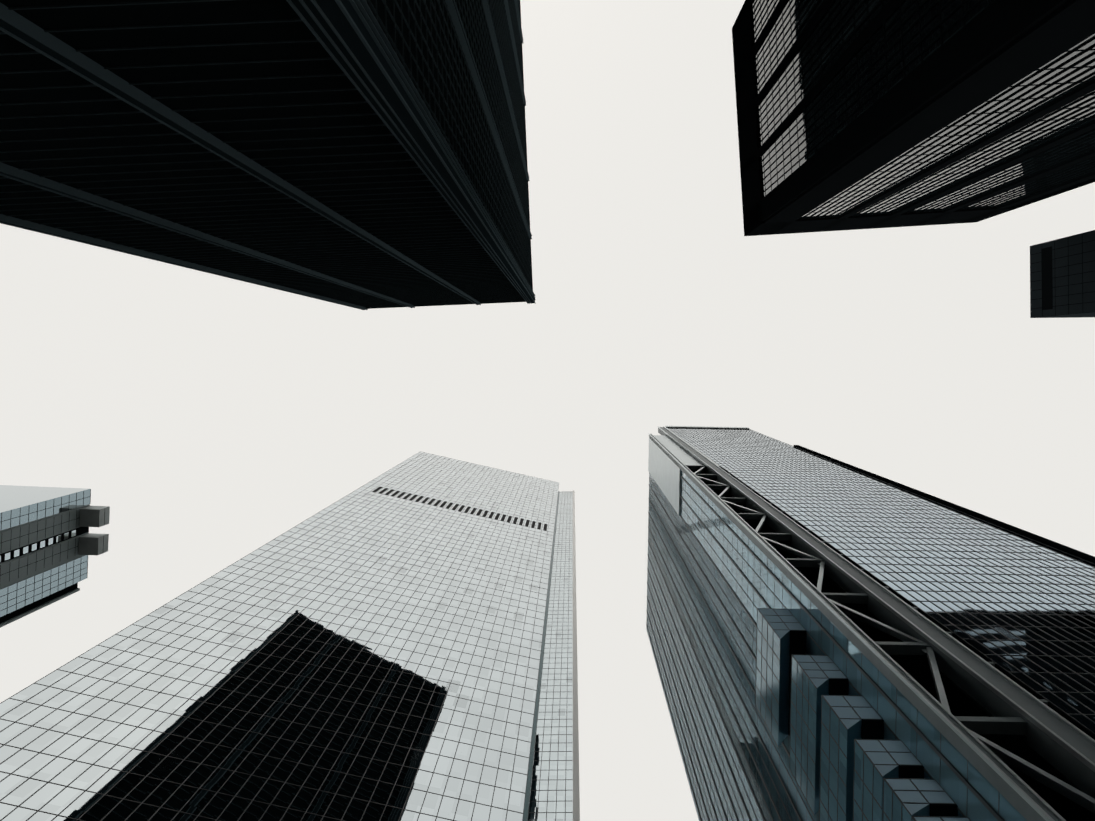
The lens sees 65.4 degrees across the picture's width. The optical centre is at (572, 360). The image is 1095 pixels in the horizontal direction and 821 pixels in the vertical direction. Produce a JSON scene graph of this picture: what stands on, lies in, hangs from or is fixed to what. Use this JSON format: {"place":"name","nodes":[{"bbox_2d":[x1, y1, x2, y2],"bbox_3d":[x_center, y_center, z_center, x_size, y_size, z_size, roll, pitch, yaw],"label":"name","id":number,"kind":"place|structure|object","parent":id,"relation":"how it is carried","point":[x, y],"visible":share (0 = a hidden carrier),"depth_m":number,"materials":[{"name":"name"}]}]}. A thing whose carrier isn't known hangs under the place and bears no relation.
{"place":"outdoors","nodes":[
{"label":"outdoors","id":0,"kind":"place"},
{"bbox_2d":[0,485,109,627],"bbox_3d":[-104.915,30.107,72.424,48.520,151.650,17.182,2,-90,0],"label":"tower","id":1,"kind":"structure","parent":0,"point":[49,543],"depth_m":136.76,"materials":[{"name":"grey glass"}]},
{"bbox_2d":[0,0,535,309],"bbox_3d":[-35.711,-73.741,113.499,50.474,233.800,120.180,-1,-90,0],"label":"tower","id":2,"kind":"structure","parent":0,"point":[364,154],"depth_m":67.95,"materials":[{"name":"black glass"}]},
{"bbox_2d":[0,452,558,820],"bbox_3d":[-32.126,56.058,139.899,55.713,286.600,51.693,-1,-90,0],"label":"tower","id":3,"kind":"structure","parent":0,"point":[159,796],"depth_m":92.41,"materials":[{"name":"white glass"}]},
{"bbox_2d":[0,451,558,820],"bbox_3d":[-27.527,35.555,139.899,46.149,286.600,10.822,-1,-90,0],"label":"windows","id":4,"kind":"structure","parent":3,"relation":"attached to","point":[460,509],"depth_m":96.84,"materials":[{"name":"black glass"}]},
{"bbox_2d":[0,0,1094,820],"label":"sky","id":5,"kind":"structure","parent":0,"point":[213,416],"materials":[{"name":"white"}]},
{"bbox_2d":[523,491,579,820],"bbox_3d":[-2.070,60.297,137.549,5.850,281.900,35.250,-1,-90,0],"label":"tower","id":6,"kind":"structure","parent":0,"point":[563,701],"depth_m":107.72,"materials":[{"name":"white glass"}]},
{"bbox_2d":[527,491,572,820],"bbox_3d":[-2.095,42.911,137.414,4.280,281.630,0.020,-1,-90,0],"label":"windows","id":7,"kind":"structure","parent":6,"relation":"attached to","point":[567,493],"depth_m":109.28,"materials":[{"name":"grey glass"}]},
{"bbox_2d":[646,426,1094,820],"bbox_3d":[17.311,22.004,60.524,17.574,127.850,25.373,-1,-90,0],"label":"tower","id":8,"kind":"structure","parent":0,"point":[953,785],"depth_m":36.15,"materials":[{"name":"grey glass"}]},
{"bbox_2d":[646,427,1094,820],"bbox_3d":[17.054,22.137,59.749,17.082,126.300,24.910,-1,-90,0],"label":"windows","id":9,"kind":"structure","parent":8,"relation":"attached to","point":[978,795],"depth_m":45.58,"materials":[{"name":"grey glass"}]},
{"bbox_2d":[732,0,1094,235],"bbox_3d":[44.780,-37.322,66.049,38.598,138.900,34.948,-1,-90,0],"label":"tower frame","id":10,"kind":"object","parent":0,"point":[992,49],"visible":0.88,"depth_m":84.50,"materials":[{"name":"black metal"}]},
{"bbox_2d":[751,0,1094,218],"bbox_3d":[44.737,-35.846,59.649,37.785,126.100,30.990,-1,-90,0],"label":"windows","id":11,"kind":"structure","parent":10,"relation":"in","point":[956,15],"depth_m":86.95,"materials":[{"name":"grey glass"}]},
{"bbox_2d":[1030,230,1094,317],"bbox_3d":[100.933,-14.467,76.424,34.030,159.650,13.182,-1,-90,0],"label":"tower","id":12,"kind":"structure","parent":0,"point":[1062,277],"depth_m":145.76,"materials":[{"name":"black glass"}]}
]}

